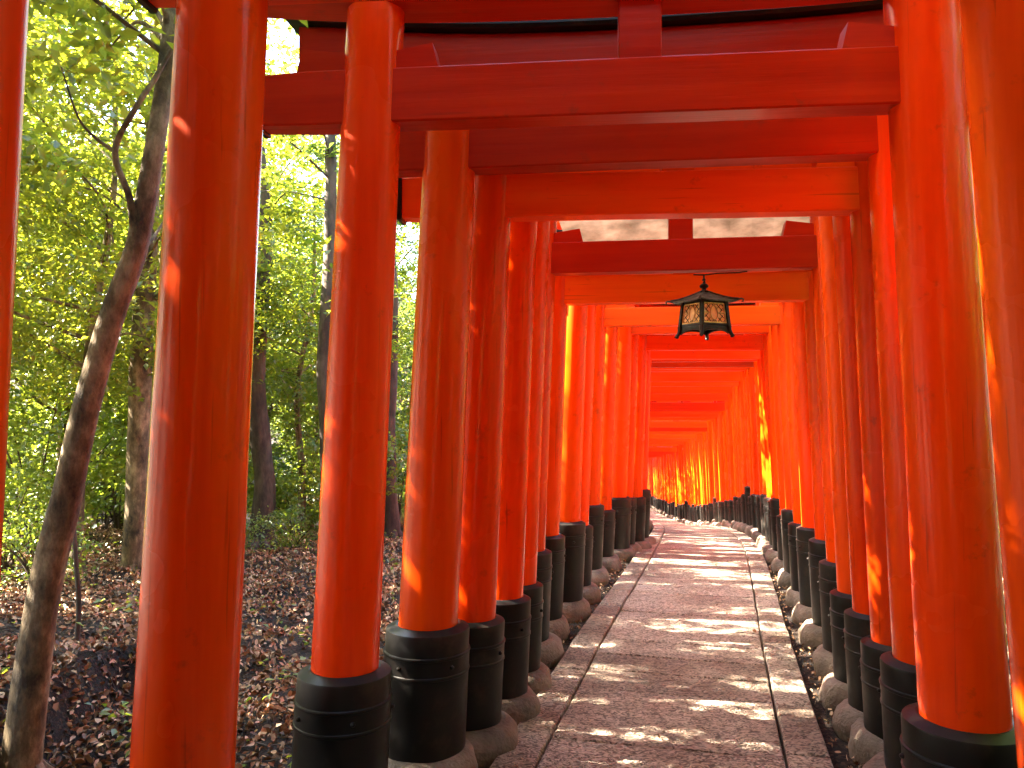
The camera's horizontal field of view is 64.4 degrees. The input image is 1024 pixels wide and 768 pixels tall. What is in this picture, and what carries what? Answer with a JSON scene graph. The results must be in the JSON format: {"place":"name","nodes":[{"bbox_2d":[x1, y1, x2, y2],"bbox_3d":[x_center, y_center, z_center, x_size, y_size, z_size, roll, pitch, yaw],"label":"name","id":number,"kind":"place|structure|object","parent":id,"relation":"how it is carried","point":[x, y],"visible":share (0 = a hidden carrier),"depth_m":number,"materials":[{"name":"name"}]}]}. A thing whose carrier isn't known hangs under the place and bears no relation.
{"place":"outdoors","nodes":[
{"label":"outdoors","id":0,"kind":"place"},
{"bbox_2d":[24,0,418,301],"label":"sky","id":1,"kind":"structure","parent":0,"point":[283,31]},
{"bbox_2d":[0,212,1012,767],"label":"ground","id":2,"kind":"structure","parent":0,"point":[58,722],"depth_m":4.78,"materials":[{"name":"soil"}]},
{"bbox_2d":[0,0,28,579],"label":"torii gate","id":3,"kind":"structure","parent":2,"relation":"on","point":[13,29],"depth_m":1.51,"materials":[{"name":"paint"}]},
{"bbox_2d":[3,406,54,523],"bbox_3d":[-8.442,1.415,13.907,1.822,2.199,1.982,0,-2,-15],"label":"leafy bush","id":4,"kind":"object","parent":2,"relation":"on","point":[22,467],"visible":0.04,"depth_m":13.86,"materials":[{"name":"green plant"}]},
{"bbox_2d":[1,459,87,572],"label":"leafy bush","id":5,"kind":"object","parent":2,"relation":"on","point":[15,477],"visible":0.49,"depth_m":7.98,"materials":[{"name":"green plant"}]},
{"bbox_2d":[1,502,104,585],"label":"leafy bush","id":6,"kind":"object","parent":2,"relation":"on","point":[14,526],"visible":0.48,"depth_m":7.04,"materials":[{"name":"green plant"}]},
{"bbox_2d":[14,40,92,322],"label":"maple tree","id":7,"kind":"object","parent":2,"relation":"on","point":[33,125],"visible":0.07,"depth_m":8.37,"materials":[{"name":"green plant"}]},
{"bbox_2d":[13,38,110,354],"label":"maple tree","id":8,"kind":"object","parent":2,"relation":"on","point":[27,301],"visible":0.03,"depth_m":11.32,"materials":[{"name":"green plant"}]},
{"bbox_2d":[31,415,99,643],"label":"sapling","id":9,"kind":"object","parent":2,"relation":"on","point":[77,585],"visible":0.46,"depth_m":5.16,"materials":[{"name":"green plant"}]},
{"bbox_2d":[4,323,127,559],"bbox_3d":[-5.191,0.679,8.972,2.198,2.653,2.392,0,-2,14],"label":"leafy bush","id":10,"kind":"object","parent":2,"relation":"on","point":[102,474],"visible":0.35,"depth_m":8.92,"materials":[{"name":"green plant"}]},
{"bbox_2d":[6,424,126,531],"bbox_3d":[-6.123,1.325,10.999,1.961,1.716,2.124,0,-2,13],"label":"leafy bush","id":11,"kind":"object","parent":2,"relation":"on","point":[102,501],"visible":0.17,"depth_m":10.89,"materials":[{"name":"green plant"}]},
{"bbox_2d":[7,366,126,497],"bbox_3d":[-6.780,1.029,12.697,2.230,2.691,2.426,0,-2,-14],"label":"leafy bush","id":12,"kind":"object","parent":2,"relation":"on","point":[38,430],"visible":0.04,"depth_m":12.34,"materials":[{"name":"green plant"}]},
{"bbox_2d":[19,6,130,208],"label":"maple tree","id":13,"kind":"object","parent":2,"relation":"on","point":[31,147],"visible":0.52,"depth_m":5.79,"materials":[{"name":"green plant"}]},
{"bbox_2d":[11,5,141,389],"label":"maple tree","id":14,"kind":"object","parent":2,"relation":"on","point":[75,234],"visible":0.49,"depth_m":6.82,"materials":[{"name":"green plant"}]},
{"bbox_2d":[10,149,159,528],"bbox_3d":[-6.592,-0.618,12.812,3.947,6.099,4.220,0,-2,17],"label":"maple tree","id":15,"kind":"object","parent":2,"relation":"on","point":[113,402],"visible":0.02,"depth_m":12.56,"materials":[{"name":"green plant"}]},
{"bbox_2d":[42,372,152,529],"bbox_3d":[-6.062,0.997,12.671,2.433,2.698,2.236,-1,-2,39],"label":"leafy bush","id":16,"kind":"object","parent":2,"relation":"on","point":[116,521],"visible":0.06,"depth_m":12.41,"materials":[{"name":"green plant"}]},
{"bbox_2d":[86,446,124,526],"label":"leafy bush","id":17,"kind":"object","parent":2,"relation":"on","point":[121,516],"visible":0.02,"depth_m":13.21,"materials":[{"name":"green plant"}]},
{"bbox_2d":[10,0,271,475],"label":"maple tree","id":18,"kind":"object","parent":2,"relation":"on","point":[100,157],"visible":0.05,"depth_m":9.41,"materials":[{"name":"green plant"}]},
{"bbox_2d":[10,0,295,575],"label":"maple tree","id":19,"kind":"object","parent":2,"relation":"on","point":[96,294],"visible":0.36,"depth_m":7.39,"materials":[{"name":"green plant"}]},
{"bbox_2d":[11,22,295,412],"bbox_3d":[-6.266,-1.632,14.169,5.210,8.667,5.624,-1,-2,37],"label":"maple tree","id":20,"kind":"object","parent":2,"relation":"on","point":[62,142],"visible":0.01,"depth_m":13.70,"materials":[{"name":"green plant"}]},
{"bbox_2d":[0,0,307,767],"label":"leaning tree","id":21,"kind":"object","parent":2,"relation":"on","point":[24,731],"visible":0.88,"depth_m":3.57,"materials":[{"name":"brown plant"}]},
{"bbox_2d":[18,135,321,426],"bbox_3d":[-3.977,-0.498,9.261,3.516,5.083,3.289,-1,-2,41],"label":"maple tree","id":22,"kind":"object","parent":2,"relation":"on","point":[271,327],"visible":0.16,"depth_m":9.49,"materials":[{"name":"green plant"}]},
{"bbox_2d":[18,0,326,570],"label":"straight tree","id":23,"kind":"object","parent":2,"relation":"on","point":[138,433],"visible":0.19,"depth_m":7.80,"materials":[{"name":"green plant"}]},
{"bbox_2d":[109,435,277,510],"bbox_3d":[-4.106,1.018,10.331,1.797,2.169,1.956,-1,-2,19],"label":"leafy bush","id":24,"kind":"object","parent":2,"relation":"on","point":[249,475],"visible":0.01,"depth_m":10.24,"materials":[{"name":"green plant"}]},
{"bbox_2d":[0,530,399,767],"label":"green seedlings","id":25,"kind":"object","parent":2,"relation":"on","point":[105,712],"visible":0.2,"depth_m":5.01,"materials":[{"name":"green plant"}]},
{"bbox_2d":[19,134,416,549],"bbox_3d":[-3.543,-0.660,9.386,4.463,5.719,5.420,1,-2,-40],"label":"gnarled tree","id":26,"kind":"object","parent":2,"relation":"on","point":[264,494],"visible":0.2,"depth_m":10.07,"materials":[{"name":"green plant"}]},
{"bbox_2d":[70,21,398,411],"bbox_3d":[-4.204,-1.421,12.716,5.016,7.879,5.214,1,-2,-21],"label":"maple tree","id":27,"kind":"object","parent":2,"relation":"on","point":[304,146],"visible":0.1,"depth_m":12.15,"materials":[{"name":"green plant"}]},
{"bbox_2d":[82,57,406,423],"bbox_3d":[-5.258,-1.588,16.564,6.136,9.455,5.684,-1,-2,30],"label":"maple tree","id":28,"kind":"object","parent":2,"relation":"on","point":[277,203],"visible":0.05,"depth_m":16.27,"materials":[{"name":"green plant"}]},
{"bbox_2d":[106,1,396,552],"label":"dark trunk tree","id":29,"kind":"object","parent":2,"relation":"on","point":[329,150],"visible":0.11,"depth_m":9.34,"materials":[{"name":"green plant"}]},
{"bbox_2d":[245,506,274,552],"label":"leafy bush","id":30,"kind":"object","parent":2,"relation":"on","point":[251,528],"visible":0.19,"depth_m":8.68,"materials":[{"name":"green plant"}]},
{"bbox_2d":[247,421,313,520],"bbox_3d":[-4.081,1.537,13.436,1.635,1.973,1.779,-1,-2,30],"label":"leafy bush","id":31,"kind":"object","parent":2,"relation":"on","point":[282,449],"visible":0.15,"depth_m":13.44,"materials":[{"name":"green plant"}]},
{"bbox_2d":[247,461,319,532],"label":"leafy bush","id":32,"kind":"object","parent":2,"relation":"on","point":[284,502],"visible":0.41,"depth_m":12.46,"materials":[{"name":"green plant"}]},
{"bbox_2d":[253,503,317,551],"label":"leafy bush","id":33,"kind":"object","parent":2,"relation":"on","point":[288,544],"visible":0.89,"depth_m":9.29,"materials":[{"name":"green plant"}]},
{"bbox_2d":[248,178,322,512],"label":"evergreen oak","id":34,"kind":"object","parent":2,"relation":"on","point":[293,276],"depth_m":28.40,"materials":[{"name":"green plant"}]},
{"bbox_2d":[270,335,319,505],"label":"maple tree","id":35,"kind":"object","parent":2,"relation":"on","point":[290,447],"visible":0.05,"depth_m":18.20,"materials":[{"name":"green plant"}]},
{"bbox_2d":[274,460,319,525],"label":"leafy bush","id":36,"kind":"object","parent":2,"relation":"on","point":[295,470],"visible":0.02,"depth_m":16.43,"materials":[{"name":"green plant"}]},
{"bbox_2d":[266,275,398,529],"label":"maple tree","id":37,"kind":"object","parent":2,"relation":"on","point":[288,433],"visible":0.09,"depth_m":14.23,"materials":[{"name":"green plant"}]},
{"bbox_2d":[252,174,413,534],"bbox_3d":[-2.813,-0.358,11.063,3.516,5.083,3.289,0,-2,-15],"label":"maple tree","id":38,"kind":"object","parent":2,"relation":"on","point":[295,398],"visible":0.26,"depth_m":10.85,"materials":[{"name":"green plant"}]},
{"bbox_2d":[266,198,418,442],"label":"maple tree","id":39,"kind":"object","parent":2,"relation":"on","point":[403,271],"visible":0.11,"depth_m":13.12,"materials":[{"name":"green plant"}]},
{"bbox_2d":[267,236,417,441],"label":"maple tree","id":40,"kind":"object","parent":2,"relation":"on","point":[409,302],"visible":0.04,"depth_m":17.55,"materials":[{"name":"green plant"}]},
{"bbox_2d":[280,431,407,526],"bbox_3d":[-2.265,1.135,10.978,1.638,1.977,1.782,-1,-2,19],"label":"leafy bush","id":41,"kind":"object","parent":2,"relation":"on","point":[294,482],"visible":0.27,"depth_m":10.70,"materials":[{"name":"green plant"}]},
{"bbox_2d":[271,135,419,538],"bbox_3d":[-2.320,-1.016,11.554,5.355,6.751,4.546,0,-1,0],"label":"brown trunk tree","id":42,"kind":"object","parent":2,"relation":"on","point":[392,520],"visible":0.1,"depth_m":11.40,"materials":[{"name":"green plant"}]},
{"bbox_2d":[395,380,410,530],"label":"leafy bush","id":43,"kind":"object","parent":2,"relation":"on","point":[404,433],"visible":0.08,"depth_m":12.32,"materials":[{"name":"green plant"}]},
{"bbox_2d":[396,311,414,523],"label":"maple tree","id":44,"kind":"object","parent":2,"relation":"on","point":[402,517],"visible":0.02,"depth_m":21.34,"materials":[{"name":"green plant"}]},
{"bbox_2d":[395,256,417,440],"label":"maple tree","id":45,"kind":"object","parent":2,"relation":"on","point":[402,363],"visible":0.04,"depth_m":15.02,"materials":[{"name":"green plant"}]},
{"bbox_2d":[398,276,414,378],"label":"evergreen oak","id":46,"kind":"object","parent":2,"relation":"on","point":[399,305],"visible":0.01,"depth_m":36.34,"materials":[{"name":"green plant"}]},
{"bbox_2d":[0,523,1012,767],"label":"fallen leaves","id":47,"kind":"object","parent":2,"relation":"on","point":[259,703],"depth_m":5.32,"materials":[{"name":"plant"}]},
{"bbox_2d":[129,0,1023,767],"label":"torii gate","id":48,"kind":"structure","parent":2,"relation":"on","point":[185,696],"depth_m":2.08,"materials":[{"name":"paint"}]},
{"bbox_2d":[285,0,916,767],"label":"torii gate","id":49,"kind":"structure","parent":2,"relation":"on","point":[425,650],"depth_m":3.21,"materials":[{"name":"paint"}]},
{"bbox_2d":[263,0,1016,767],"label":"torii gate","id":50,"kind":"structure","parent":2,"relation":"on","point":[373,90],"depth_m":2.69,"materials":[{"name":"paint"}]},
{"bbox_2d":[397,161,891,767],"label":"torii gate","id":51,"kind":"structure","parent":2,"relation":"on","point":[815,189],"depth_m":3.53,"materials":[{"name":"paint"}]},
{"bbox_2d":[650,458,652,508],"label":"torii gate","id":52,"kind":"structure","parent":2,"relation":"on","point":[651,505],"depth_m":38.07,"materials":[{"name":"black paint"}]},
{"bbox_2d":[656,457,659,511],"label":"torii gate","id":53,"kind":"structure","parent":2,"relation":"on","point":[658,504],"depth_m":34.80,"materials":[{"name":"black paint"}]},
{"bbox_2d":[660,457,664,514],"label":"torii gate","id":54,"kind":"structure","parent":2,"relation":"on","point":[663,493],"depth_m":32.95,"materials":[{"name":"orange paint"}]},
{"bbox_2d":[649,452,677,520],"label":"torii gate","id":55,"kind":"structure","parent":2,"relation":"on","point":[675,480],"depth_m":28.31,"materials":[{"name":"orange paint"}]},
{"bbox_2d":[649,446,679,520],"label":"torii gate","id":56,"kind":"structure","parent":2,"relation":"on","point":[662,449],"depth_m":27.46,"materials":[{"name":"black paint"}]},
{"bbox_2d":[663,454,666,515],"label":"torii gate","id":57,"kind":"structure","parent":2,"relation":"on","point":[665,513],"depth_m":31.54,"materials":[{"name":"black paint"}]},
{"bbox_2d":[649,444,682,521],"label":"torii gate","id":58,"kind":"structure","parent":2,"relation":"on","point":[680,484],"depth_m":26.98,"materials":[{"name":"orange paint"}]},
{"bbox_2d":[649,442,687,523],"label":"torii gate","id":59,"kind":"structure","parent":2,"relation":"on","point":[686,501],"depth_m":25.55,"materials":[{"name":"orange paint"}]},
{"bbox_2d":[666,454,670,516],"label":"torii gate","id":60,"kind":"structure","parent":2,"relation":"on","point":[668,480],"depth_m":30.63,"materials":[{"name":"orange paint"}]},
{"bbox_2d":[649,439,692,523],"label":"torii gate","id":61,"kind":"structure","parent":2,"relation":"on","point":[689,459],"depth_m":24.19,"materials":[{"name":"orange paint"}]},
{"bbox_2d":[670,454,674,518],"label":"torii gate","id":62,"kind":"structure","parent":2,"relation":"on","point":[673,487],"depth_m":29.22,"materials":[{"name":"orange paint"}]},
{"bbox_2d":[649,438,697,524],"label":"torii gate","id":63,"kind":"structure","parent":2,"relation":"on","point":[695,478],"depth_m":22.75,"materials":[{"name":"orange paint"}]},
{"bbox_2d":[649,434,700,524],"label":"torii gate","id":64,"kind":"structure","parent":2,"relation":"on","point":[674,436],"depth_m":22.33,"materials":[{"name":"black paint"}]},
{"bbox_2d":[649,431,706,524],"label":"torii gate","id":65,"kind":"structure","parent":2,"relation":"on","point":[703,467],"depth_m":20.88,"materials":[{"name":"orange paint"}]},
{"bbox_2d":[557,229,801,607],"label":"torii gate","id":66,"kind":"structure","parent":2,"relation":"on","point":[591,593],"depth_m":6.53,"materials":[{"name":"paint"}]},
{"bbox_2d":[649,428,709,521],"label":"torii gate","id":67,"kind":"structure","parent":2,"relation":"on","point":[682,429],"depth_m":19.98,"materials":[{"name":"orange paint"}]},
{"bbox_2d":[652,420,708,524],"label":"torii gate","id":68,"kind":"structure","parent":2,"relation":"on","point":[706,467],"depth_m":20.37,"materials":[{"name":"orange paint"}]},
{"bbox_2d":[649,420,714,524],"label":"torii gate","id":69,"kind":"structure","parent":2,"relation":"on","point":[707,425],"depth_m":19.49,"materials":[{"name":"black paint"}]},
{"bbox_2d":[680,445,684,522],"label":"torii gate","id":70,"kind":"structure","parent":2,"relation":"on","point":[682,470],"depth_m":26.52,"materials":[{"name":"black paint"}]},
{"bbox_2d":[496,163,869,742],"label":"torii gate","id":71,"kind":"structure","parent":2,"relation":"on","point":[520,701],"depth_m":3.88,"materials":[{"name":"paint"}]},
{"bbox_2d":[650,401,719,525],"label":"torii gate","id":72,"kind":"structure","parent":2,"relation":"on","point":[713,419],"depth_m":18.09,"materials":[{"name":"orange paint"}]},
{"bbox_2d":[545,270,825,648],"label":"torii gate","id":73,"kind":"structure","parent":2,"relation":"on","point":[764,287],"depth_m":5.43,"materials":[{"name":"paint"}]},
{"bbox_2d":[557,221,814,625],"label":"torii gate","id":74,"kind":"structure","parent":2,"relation":"on","point":[576,605],"depth_m":6.00,"materials":[{"name":"paint"}]},
{"bbox_2d":[650,401,721,525],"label":"torii gate","id":75,"kind":"structure","parent":2,"relation":"on","point":[684,415],"depth_m":17.71,"materials":[{"name":"orange paint"}]},
{"bbox_2d":[536,216,836,676],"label":"torii gate","id":76,"kind":"structure","parent":2,"relation":"on","point":[795,246],"depth_m":4.85,"materials":[{"name":"paint"}]},
{"bbox_2d":[559,217,809,241],"bbox_3d":[1.195,-1.190,5.538,1.878,0.315,0.968,0,-2,8],"label":"rain panel","id":77,"kind":"object","parent":76,"relation":"on","point":[622,230],"visible":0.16,"depth_m":5.77,"materials":[{"name":"beige"}]},
{"bbox_2d":[665,271,746,339],"bbox_3d":[1.178,-0.477,4.941,0.350,0.399,0.350,1,-2,-26],"label":"hanging lantern","id":78,"kind":"object","parent":76,"relation":"hanging from","point":[705,312],"visible":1,"depth_m":4.89,"materials":[{"name":"brown metal"}]},
{"bbox_2d":[523,216,851,711],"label":"torii gate","id":79,"kind":"structure","parent":2,"relation":"on","point":[833,692],"depth_m":4.21,"materials":[{"name":"paint"}]},
{"bbox_2d":[650,401,724,410],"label":"torii gate","id":80,"kind":"structure","parent":2,"relation":"on","point":[687,406],"depth_m":16.44,"materials":[{"name":"orange paint"}]},
{"bbox_2d":[650,401,725,525],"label":"torii gate","id":81,"kind":"structure","parent":2,"relation":"on","point":[722,472],"depth_m":17.20,"materials":[{"name":"orange paint"}]},
{"bbox_2d":[686,442,689,523],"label":"torii gate","id":82,"kind":"structure","parent":2,"relation":"on","point":[688,481],"depth_m":24.62,"materials":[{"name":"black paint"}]},
{"bbox_2d":[589,302,792,588],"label":"torii gate","id":83,"kind":"structure","parent":2,"relation":"on","point":[763,314],"depth_m":7.43,"materials":[{"name":"paint"}]},
{"bbox_2d":[689,439,694,524],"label":"torii gate","id":84,"kind":"structure","parent":2,"relation":"on","point":[692,505],"depth_m":23.73,"materials":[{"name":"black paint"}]},
{"bbox_2d":[650,394,734,527],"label":"torii gate","id":85,"kind":"structure","parent":2,"relation":"on","point":[691,397],"depth_m":15.40,"materials":[{"name":"orange paint"}]},
{"bbox_2d":[600,303,785,573],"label":"torii gate","id":86,"kind":"structure","parent":2,"relation":"on","point":[610,560],"depth_m":8.17,"materials":[{"name":"paint"}]},
{"bbox_2d":[691,439,695,524],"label":"torii gate","id":87,"kind":"structure","parent":2,"relation":"on","point":[694,482],"depth_m":23.29,"materials":[{"name":"orange paint"}]},
{"bbox_2d":[650,386,737,529],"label":"torii gate","id":88,"kind":"structure","parent":2,"relation":"on","point":[691,389],"depth_m":15.01,"materials":[{"name":"orange paint"}]},
{"bbox_2d":[650,386,739,528],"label":"torii gate","id":89,"kind":"structure","parent":2,"relation":"on","point":[736,454],"depth_m":14.47,"materials":[{"name":"orange paint"}]},
{"bbox_2d":[612,325,779,564],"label":"torii gate","id":90,"kind":"structure","parent":2,"relation":"on","point":[621,507],"depth_m":8.76,"materials":[{"name":"paint"}]},
{"bbox_2d":[649,382,743,531],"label":"torii gate","id":91,"kind":"structure","parent":2,"relation":"on","point":[694,383],"depth_m":13.58,"materials":[{"name":"orange paint"}]},
{"bbox_2d":[651,372,747,530],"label":"torii gate","id":92,"kind":"structure","parent":2,"relation":"on","point":[696,376],"depth_m":13.05,"materials":[{"name":"orange paint"}]},
{"bbox_2d":[697,434,701,524],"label":"torii gate","id":93,"kind":"structure","parent":2,"relation":"on","point":[698,522],"depth_m":21.83,"materials":[{"name":"orange paint"}]},
{"bbox_2d":[627,303,773,557],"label":"torii gate","id":94,"kind":"structure","parent":2,"relation":"on","point":[632,436],"depth_m":9.11,"materials":[{"name":"paint"}]},
{"bbox_2d":[651,371,749,532],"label":"torii gate","id":95,"kind":"structure","parent":2,"relation":"on","point":[746,495],"depth_m":12.50,"materials":[{"name":"paint"}]},
{"bbox_2d":[699,434,703,524],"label":"torii gate","id":96,"kind":"structure","parent":2,"relation":"on","point":[701,471],"depth_m":21.33,"materials":[{"name":"orange paint"}]},
{"bbox_2d":[633,303,770,549],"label":"torii gate","id":97,"kind":"structure","parent":2,"relation":"on","point":[744,342],"depth_m":9.43,"materials":[{"name":"paint"}]},
{"bbox_2d":[651,369,753,533],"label":"torii gate","id":98,"kind":"structure","parent":2,"relation":"on","point":[749,443],"depth_m":12.06,"materials":[{"name":"paint"}]},
{"bbox_2d":[651,334,753,367],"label":"torii gate","id":99,"kind":"structure","parent":2,"relation":"on","point":[693,364],"depth_m":11.29,"materials":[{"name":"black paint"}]},
{"bbox_2d":[652,335,756,361],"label":"torii gate","id":100,"kind":"structure","parent":2,"relation":"on","point":[703,360],"depth_m":10.40,"materials":[{"name":"paint"}]},
{"bbox_2d":[643,351,766,544],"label":"torii gate","id":101,"kind":"structure","parent":2,"relation":"on","point":[703,355],"depth_m":9.87,"materials":[{"name":"paint"}]},
{"bbox_2d":[681,401,728,526],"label":"torii gate","id":102,"kind":"structure","parent":2,"relation":"on","point":[725,468],"depth_m":16.74,"materials":[{"name":"orange paint"}]},
{"bbox_2d":[651,367,759,537],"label":"torii gate","id":103,"kind":"structure","parent":2,"relation":"on","point":[751,529],"depth_m":11.60,"materials":[{"name":"orange paint"}]},
{"bbox_2d":[711,421,715,524],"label":"torii gate","id":104,"kind":"structure","parent":2,"relation":"on","point":[713,520],"depth_m":18.53,"materials":[{"name":"paint"}]},
{"bbox_2d":[690,335,762,541],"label":"torii gate","id":105,"kind":"structure","parent":2,"relation":"on","point":[755,535],"depth_m":10.67,"materials":[{"name":"paint"}]},
{"bbox_2d":[724,401,730,526],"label":"torii gate","id":106,"kind":"structure","parent":2,"relation":"on","point":[725,524],"depth_m":15.82,"materials":[{"name":"orange paint"}]},
{"bbox_2d":[734,386,742,529],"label":"torii gate","id":107,"kind":"structure","parent":2,"relation":"on","point":[739,449],"depth_m":13.97,"materials":[{"name":"paint"}]},
{"bbox_2d":[490,508,832,767],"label":"path","id":108,"kind":"structure","parent":0,"point":[639,668],"depth_m":4.50,"materials":[{"name":"stone"}]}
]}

